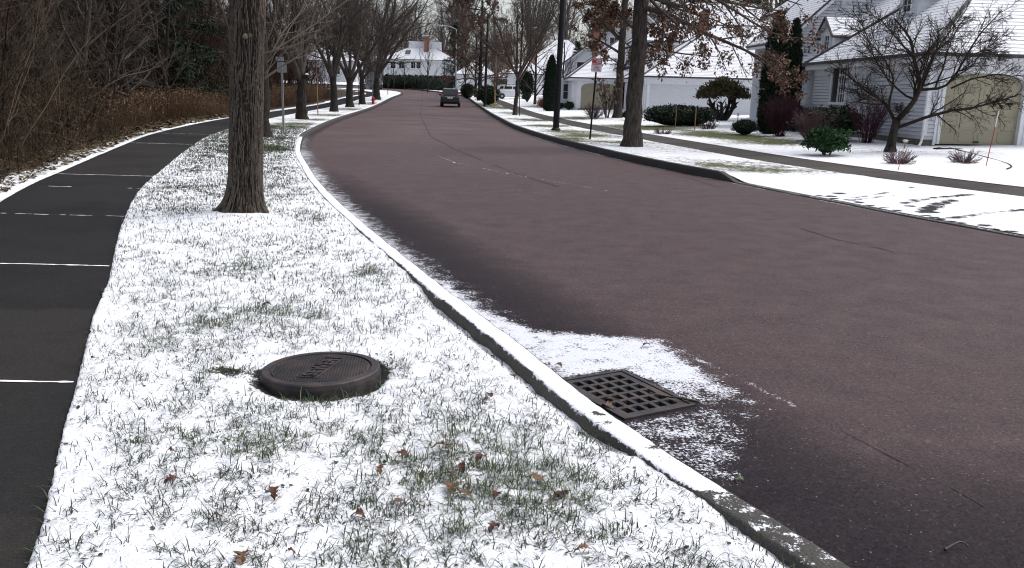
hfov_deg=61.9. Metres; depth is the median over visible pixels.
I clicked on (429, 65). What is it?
tree
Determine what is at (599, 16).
woodland tree
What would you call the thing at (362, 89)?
street tree
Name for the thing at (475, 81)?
young tree
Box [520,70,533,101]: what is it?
shrub
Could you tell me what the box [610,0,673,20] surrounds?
woodland tree
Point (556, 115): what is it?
utility pole
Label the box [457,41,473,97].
young tree
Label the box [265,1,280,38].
woodland tree
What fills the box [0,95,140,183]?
briars
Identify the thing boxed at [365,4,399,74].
woodland tree
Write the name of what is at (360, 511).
fallen leaf
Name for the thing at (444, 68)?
tree
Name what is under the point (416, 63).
window
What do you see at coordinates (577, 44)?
pine tree
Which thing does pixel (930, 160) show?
front lawn
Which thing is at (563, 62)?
tree
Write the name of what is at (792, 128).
shrub
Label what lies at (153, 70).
woodland tree
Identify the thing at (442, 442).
fallen leaf
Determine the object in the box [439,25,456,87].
street lamp
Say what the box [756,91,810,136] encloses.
shrub
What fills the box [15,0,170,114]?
woodland tree
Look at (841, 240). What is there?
road crack
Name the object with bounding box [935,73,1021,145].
garage door
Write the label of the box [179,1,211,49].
pine tree
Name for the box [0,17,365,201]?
wood floor
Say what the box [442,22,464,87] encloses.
pine tree
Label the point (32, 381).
sidewalk joint
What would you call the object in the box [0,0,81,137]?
woodland tree
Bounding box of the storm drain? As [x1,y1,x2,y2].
[564,369,695,420]
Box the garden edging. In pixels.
[937,147,1011,168]
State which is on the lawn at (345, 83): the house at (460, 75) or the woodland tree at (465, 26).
the house at (460, 75)
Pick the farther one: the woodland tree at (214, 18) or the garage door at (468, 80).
the garage door at (468, 80)
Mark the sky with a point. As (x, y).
(505, 6)
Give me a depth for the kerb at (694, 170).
19.12 m
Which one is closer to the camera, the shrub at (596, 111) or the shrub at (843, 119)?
the shrub at (843, 119)
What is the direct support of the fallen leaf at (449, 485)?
on the lawn at (127, 554)
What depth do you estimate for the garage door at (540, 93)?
114.93 m
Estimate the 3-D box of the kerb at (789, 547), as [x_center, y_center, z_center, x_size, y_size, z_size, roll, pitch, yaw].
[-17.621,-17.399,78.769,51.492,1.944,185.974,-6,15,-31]
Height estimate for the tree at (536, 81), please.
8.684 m
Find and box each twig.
[649,392,698,402]
[944,541,968,550]
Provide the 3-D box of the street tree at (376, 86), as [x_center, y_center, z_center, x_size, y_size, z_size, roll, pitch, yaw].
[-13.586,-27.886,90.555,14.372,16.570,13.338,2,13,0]
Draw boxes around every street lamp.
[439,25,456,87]
[468,8,488,106]
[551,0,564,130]
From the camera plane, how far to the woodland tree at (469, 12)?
203.15 m
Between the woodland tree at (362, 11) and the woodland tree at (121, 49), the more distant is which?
the woodland tree at (362, 11)
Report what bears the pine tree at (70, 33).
on the wood floor
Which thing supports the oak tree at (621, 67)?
on the front lawn at (930, 160)
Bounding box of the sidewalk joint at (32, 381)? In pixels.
[0,380,73,382]
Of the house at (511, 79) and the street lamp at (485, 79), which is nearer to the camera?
the street lamp at (485, 79)
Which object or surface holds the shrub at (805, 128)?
on the front lawn at (930, 160)
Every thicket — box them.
[0,0,151,200]
[0,0,225,99]
[59,0,354,96]
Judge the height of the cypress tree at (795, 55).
4.695 m
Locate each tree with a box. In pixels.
[0,0,78,144]
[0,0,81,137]
[0,0,87,100]
[0,0,130,112]
[0,2,70,93]
[4,0,131,108]
[12,0,138,100]
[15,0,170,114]
[42,7,90,97]
[47,0,167,123]
[52,0,152,109]
[61,0,158,109]
[71,0,160,100]
[72,0,190,124]
[99,0,194,95]
[115,2,180,96]
[116,0,228,100]
[131,0,211,95]
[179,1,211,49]
[184,0,271,76]
[184,4,219,90]
[193,0,218,41]
[196,0,228,51]
[204,1,229,92]
[206,0,268,83]
[212,0,347,212]
[216,12,229,91]
[221,0,357,118]
[263,30,272,136]
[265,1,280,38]
[284,0,388,111]
[287,0,427,106]
[322,0,427,103]
[322,0,446,99]
[345,0,375,37]
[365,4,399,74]
[383,0,423,48]
[390,59,401,88]
[397,60,414,88]
[408,9,435,40]
[411,36,443,91]
[425,0,472,52]
[430,0,530,98]
[431,0,576,114]
[439,0,477,65]
[439,55,453,87]
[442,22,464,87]
[443,6,477,65]
[445,0,487,35]
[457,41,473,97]
[465,32,484,96]
[477,7,520,71]
[486,43,506,107]
[512,0,566,50]
[512,3,557,50]
[518,0,553,39]
[519,24,563,103]
[536,0,586,39]
[542,0,576,39]
[542,54,555,110]
[544,37,575,77]
[571,0,612,39]
[571,0,675,117]
[572,41,582,54]
[585,0,633,39]
[586,0,826,146]
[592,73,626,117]
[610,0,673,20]
[692,73,750,120]
[739,0,765,7]
[755,9,789,133]
[762,0,783,8]
[785,17,803,129]
[824,0,1023,151]
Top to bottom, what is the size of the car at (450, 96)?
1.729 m
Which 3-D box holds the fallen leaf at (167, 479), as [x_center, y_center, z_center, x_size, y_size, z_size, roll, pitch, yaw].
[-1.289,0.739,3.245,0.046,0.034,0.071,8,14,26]
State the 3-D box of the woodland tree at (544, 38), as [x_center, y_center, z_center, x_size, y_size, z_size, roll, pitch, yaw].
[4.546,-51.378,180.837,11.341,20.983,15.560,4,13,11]
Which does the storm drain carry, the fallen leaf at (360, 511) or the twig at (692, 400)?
the twig at (692, 400)
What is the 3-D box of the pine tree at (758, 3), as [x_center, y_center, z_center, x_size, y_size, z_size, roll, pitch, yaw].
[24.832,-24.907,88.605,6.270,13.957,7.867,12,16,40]
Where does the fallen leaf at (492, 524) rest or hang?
on the lawn at (127, 554)
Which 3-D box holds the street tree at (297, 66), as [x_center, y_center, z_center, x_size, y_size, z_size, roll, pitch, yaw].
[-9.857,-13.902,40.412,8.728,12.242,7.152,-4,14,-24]
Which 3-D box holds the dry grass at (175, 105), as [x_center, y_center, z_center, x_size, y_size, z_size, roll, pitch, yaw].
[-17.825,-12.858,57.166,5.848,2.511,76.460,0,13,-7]
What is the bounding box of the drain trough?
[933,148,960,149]
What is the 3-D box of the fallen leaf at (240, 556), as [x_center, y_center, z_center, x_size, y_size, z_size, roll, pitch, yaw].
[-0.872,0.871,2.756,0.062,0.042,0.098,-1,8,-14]
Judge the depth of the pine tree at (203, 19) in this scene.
105.77 m
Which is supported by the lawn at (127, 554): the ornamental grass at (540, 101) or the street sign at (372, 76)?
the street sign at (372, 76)
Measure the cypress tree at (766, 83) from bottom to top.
4.788 m
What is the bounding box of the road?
[292,84,1023,567]
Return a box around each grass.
[0,78,330,142]
[533,96,542,107]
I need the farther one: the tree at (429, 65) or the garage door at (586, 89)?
the tree at (429, 65)
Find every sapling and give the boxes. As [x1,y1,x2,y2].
[312,56,322,115]
[356,58,361,104]
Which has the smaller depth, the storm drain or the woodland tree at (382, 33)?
the storm drain
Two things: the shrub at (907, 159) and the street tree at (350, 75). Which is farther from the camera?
the street tree at (350, 75)
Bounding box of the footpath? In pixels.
[0,86,371,567]
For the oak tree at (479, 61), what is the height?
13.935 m
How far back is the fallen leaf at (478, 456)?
3.51 m
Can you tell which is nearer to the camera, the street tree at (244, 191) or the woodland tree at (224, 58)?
the street tree at (244, 191)
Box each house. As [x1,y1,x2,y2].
[307,48,364,81]
[384,35,454,76]
[453,62,513,89]
[504,32,575,94]
[560,1,769,114]
[745,0,1023,146]
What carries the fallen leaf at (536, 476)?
on the lawn at (127, 554)
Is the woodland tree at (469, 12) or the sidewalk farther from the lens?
the woodland tree at (469, 12)
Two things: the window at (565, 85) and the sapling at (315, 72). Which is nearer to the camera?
the sapling at (315, 72)
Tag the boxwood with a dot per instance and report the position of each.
(746, 126)
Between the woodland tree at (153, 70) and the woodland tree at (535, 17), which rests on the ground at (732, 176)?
the woodland tree at (535, 17)
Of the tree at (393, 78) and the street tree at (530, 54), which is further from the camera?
the tree at (393, 78)
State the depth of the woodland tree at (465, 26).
190.76 m
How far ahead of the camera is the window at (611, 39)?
81.38 m
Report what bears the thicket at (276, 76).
on the wood floor
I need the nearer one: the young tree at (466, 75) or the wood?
the young tree at (466, 75)
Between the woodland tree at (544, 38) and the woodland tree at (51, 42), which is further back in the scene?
the woodland tree at (544, 38)
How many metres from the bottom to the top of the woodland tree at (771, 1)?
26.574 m
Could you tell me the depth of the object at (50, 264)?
7.19 m
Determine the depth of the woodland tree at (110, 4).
31.19 m
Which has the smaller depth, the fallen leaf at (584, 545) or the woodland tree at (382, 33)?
the fallen leaf at (584, 545)
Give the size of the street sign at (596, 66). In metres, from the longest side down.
2.840 x 0.360 x 0.058 m
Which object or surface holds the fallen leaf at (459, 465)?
on the lawn at (127, 554)
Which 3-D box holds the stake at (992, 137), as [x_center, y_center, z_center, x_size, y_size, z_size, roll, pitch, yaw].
[10.925,-3.285,19.412,0.134,1.284,0.026,2,13,0]
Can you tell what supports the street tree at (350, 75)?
on the lawn at (127, 554)
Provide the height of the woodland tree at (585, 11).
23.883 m
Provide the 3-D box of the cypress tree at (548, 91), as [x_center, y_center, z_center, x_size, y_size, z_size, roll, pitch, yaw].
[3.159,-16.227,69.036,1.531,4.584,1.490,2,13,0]
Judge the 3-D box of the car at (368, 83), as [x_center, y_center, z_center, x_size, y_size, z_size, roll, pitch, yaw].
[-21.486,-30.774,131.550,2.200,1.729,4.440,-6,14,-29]
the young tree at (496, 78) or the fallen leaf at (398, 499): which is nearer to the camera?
the fallen leaf at (398, 499)
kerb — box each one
[286,83,1023,237]
[295,87,849,567]
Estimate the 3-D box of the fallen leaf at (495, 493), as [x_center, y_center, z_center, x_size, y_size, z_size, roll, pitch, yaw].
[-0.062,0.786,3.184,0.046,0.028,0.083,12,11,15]
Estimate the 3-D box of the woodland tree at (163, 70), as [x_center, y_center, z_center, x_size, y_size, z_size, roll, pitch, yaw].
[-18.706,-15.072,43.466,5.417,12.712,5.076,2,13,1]
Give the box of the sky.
[216,0,784,82]
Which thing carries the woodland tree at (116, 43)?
on the wood floor
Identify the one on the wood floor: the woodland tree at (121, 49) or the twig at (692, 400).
the woodland tree at (121, 49)
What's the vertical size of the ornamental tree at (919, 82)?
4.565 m
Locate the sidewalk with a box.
[459,92,1023,196]
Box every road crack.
[420,94,559,186]
[801,228,892,251]
[817,419,984,505]
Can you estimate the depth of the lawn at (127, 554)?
3.83 m
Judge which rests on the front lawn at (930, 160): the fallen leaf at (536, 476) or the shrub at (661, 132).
the shrub at (661, 132)
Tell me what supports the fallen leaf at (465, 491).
on the lawn at (127, 554)
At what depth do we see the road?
6.69 m
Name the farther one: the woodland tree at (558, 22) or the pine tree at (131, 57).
the woodland tree at (558, 22)
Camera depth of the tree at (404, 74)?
141.06 m
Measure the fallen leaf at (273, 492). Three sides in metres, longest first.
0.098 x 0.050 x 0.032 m
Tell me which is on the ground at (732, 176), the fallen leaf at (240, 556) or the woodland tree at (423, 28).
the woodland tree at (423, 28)
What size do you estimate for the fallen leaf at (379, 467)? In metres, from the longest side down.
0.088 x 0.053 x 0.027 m
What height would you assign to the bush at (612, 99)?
2.801 m
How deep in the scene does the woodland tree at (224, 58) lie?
52.52 m
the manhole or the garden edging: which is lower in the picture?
the manhole
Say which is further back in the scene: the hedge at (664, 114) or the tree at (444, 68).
the tree at (444, 68)
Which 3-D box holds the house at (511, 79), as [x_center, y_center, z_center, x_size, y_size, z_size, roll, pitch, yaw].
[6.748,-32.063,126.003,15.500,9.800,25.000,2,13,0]
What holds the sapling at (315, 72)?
on the lawn at (127, 554)
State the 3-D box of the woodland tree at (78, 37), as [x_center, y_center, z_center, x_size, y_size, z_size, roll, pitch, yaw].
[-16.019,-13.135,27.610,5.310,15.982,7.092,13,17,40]
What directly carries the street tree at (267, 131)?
on the lawn at (127, 554)
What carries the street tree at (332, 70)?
on the lawn at (127, 554)
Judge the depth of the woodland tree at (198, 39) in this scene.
50.15 m
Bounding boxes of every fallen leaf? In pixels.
[163,473,182,483]
[233,550,249,564]
[267,485,279,501]
[351,508,369,520]
[375,464,388,473]
[394,497,405,501]
[396,449,414,461]
[425,440,452,448]
[433,471,456,477]
[443,481,460,495]
[451,489,471,496]
[457,461,465,473]
[475,452,488,461]
[488,521,499,532]
[491,489,502,500]
[523,472,543,480]
[548,489,570,499]
[569,541,591,552]
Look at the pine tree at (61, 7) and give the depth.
36.73 m
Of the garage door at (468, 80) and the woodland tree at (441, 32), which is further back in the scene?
the woodland tree at (441, 32)
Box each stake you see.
[519,79,519,115]
[986,111,998,165]
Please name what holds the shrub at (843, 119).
on the front lawn at (930, 160)
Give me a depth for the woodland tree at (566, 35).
154.80 m
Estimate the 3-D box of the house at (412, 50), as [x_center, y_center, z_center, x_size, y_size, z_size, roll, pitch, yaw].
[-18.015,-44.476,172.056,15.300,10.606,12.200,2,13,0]
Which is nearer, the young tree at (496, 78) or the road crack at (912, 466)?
the road crack at (912, 466)
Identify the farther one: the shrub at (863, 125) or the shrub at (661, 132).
the shrub at (661, 132)
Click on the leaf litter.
(152, 129)
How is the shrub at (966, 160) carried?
on the front lawn at (930, 160)
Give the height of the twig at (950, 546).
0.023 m
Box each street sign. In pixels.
[276,57,286,132]
[371,72,373,96]
[589,58,602,138]
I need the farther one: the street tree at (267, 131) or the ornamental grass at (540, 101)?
the ornamental grass at (540, 101)
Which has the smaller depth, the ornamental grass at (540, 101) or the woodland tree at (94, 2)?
the woodland tree at (94, 2)
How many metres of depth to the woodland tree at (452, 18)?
167.72 m
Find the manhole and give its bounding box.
[260,351,380,400]
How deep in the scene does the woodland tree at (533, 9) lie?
158.65 m
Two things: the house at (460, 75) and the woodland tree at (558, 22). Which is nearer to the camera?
the house at (460, 75)
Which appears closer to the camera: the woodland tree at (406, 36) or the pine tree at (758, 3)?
the pine tree at (758, 3)
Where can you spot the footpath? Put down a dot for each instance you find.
(47, 312)
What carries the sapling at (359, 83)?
on the lawn at (127, 554)
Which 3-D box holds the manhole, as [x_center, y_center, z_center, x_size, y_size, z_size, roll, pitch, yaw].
[-1.018,0.500,4.559,0.636,0.123,0.636,0,12,0]
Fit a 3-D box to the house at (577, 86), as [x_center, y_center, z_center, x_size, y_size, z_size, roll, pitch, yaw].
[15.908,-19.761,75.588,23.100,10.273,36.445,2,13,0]
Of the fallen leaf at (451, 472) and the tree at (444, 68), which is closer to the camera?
the fallen leaf at (451, 472)
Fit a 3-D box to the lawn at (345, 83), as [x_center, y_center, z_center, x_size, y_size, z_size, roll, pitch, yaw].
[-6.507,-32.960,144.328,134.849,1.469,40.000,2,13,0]
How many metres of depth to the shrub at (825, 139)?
22.14 m
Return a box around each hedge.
[383,73,452,89]
[642,103,720,125]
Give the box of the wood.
[158,0,773,82]
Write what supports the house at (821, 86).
on the front lawn at (930, 160)
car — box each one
[364,78,382,89]
[439,88,461,106]
[497,84,531,98]
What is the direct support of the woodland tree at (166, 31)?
on the wood floor
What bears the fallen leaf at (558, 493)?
on the lawn at (127, 554)
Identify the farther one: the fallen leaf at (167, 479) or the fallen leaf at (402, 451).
the fallen leaf at (402, 451)
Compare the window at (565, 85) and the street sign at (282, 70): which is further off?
the window at (565, 85)
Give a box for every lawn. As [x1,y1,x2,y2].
[27,88,788,567]
[283,80,442,90]
[458,90,1023,186]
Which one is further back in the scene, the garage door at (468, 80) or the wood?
the wood
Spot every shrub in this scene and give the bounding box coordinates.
[459,83,475,98]
[475,84,500,104]
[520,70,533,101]
[563,101,574,109]
[581,104,605,118]
[653,126,672,133]
[698,119,718,128]
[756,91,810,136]
[786,103,865,134]
[787,101,810,131]
[791,106,837,141]
[799,125,853,154]
[845,90,894,142]
[881,145,919,164]
[946,149,981,163]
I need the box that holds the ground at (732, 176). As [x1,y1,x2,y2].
[2,102,1023,234]
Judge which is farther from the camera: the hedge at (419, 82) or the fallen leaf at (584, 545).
the hedge at (419, 82)
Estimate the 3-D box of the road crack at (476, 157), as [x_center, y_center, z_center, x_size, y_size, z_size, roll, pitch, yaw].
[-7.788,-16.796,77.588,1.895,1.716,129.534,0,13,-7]
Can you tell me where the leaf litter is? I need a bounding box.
[0,113,228,192]
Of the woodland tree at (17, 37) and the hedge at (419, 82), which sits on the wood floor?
the woodland tree at (17, 37)
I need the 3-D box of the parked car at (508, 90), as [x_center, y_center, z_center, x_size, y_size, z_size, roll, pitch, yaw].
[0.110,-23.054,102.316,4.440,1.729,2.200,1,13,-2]
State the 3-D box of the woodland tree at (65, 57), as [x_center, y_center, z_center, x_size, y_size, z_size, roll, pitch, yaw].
[-20.209,-11.621,37.268,3.389,8.369,3.044,-2,13,-15]
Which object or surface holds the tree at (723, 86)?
on the front lawn at (930, 160)
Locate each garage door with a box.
[459,78,483,89]
[532,81,543,94]
[580,83,613,109]
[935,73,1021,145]
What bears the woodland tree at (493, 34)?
on the ground at (732, 176)
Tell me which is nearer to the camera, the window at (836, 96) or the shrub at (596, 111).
the window at (836, 96)
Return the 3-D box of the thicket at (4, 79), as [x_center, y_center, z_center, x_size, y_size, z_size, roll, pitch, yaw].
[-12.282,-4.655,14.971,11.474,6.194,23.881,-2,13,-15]
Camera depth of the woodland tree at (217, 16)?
98.07 m
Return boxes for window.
[415,61,420,68]
[562,83,567,99]
[576,61,584,67]
[609,36,616,44]
[828,68,849,104]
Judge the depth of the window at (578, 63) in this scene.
81.86 m
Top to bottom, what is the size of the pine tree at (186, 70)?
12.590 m
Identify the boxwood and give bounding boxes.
[731,118,758,134]
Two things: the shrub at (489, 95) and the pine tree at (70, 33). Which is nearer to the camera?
the pine tree at (70, 33)
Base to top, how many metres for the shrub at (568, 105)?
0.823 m
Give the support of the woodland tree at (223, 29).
on the wood floor
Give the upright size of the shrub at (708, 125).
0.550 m
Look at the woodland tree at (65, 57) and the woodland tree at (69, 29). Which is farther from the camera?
the woodland tree at (65, 57)

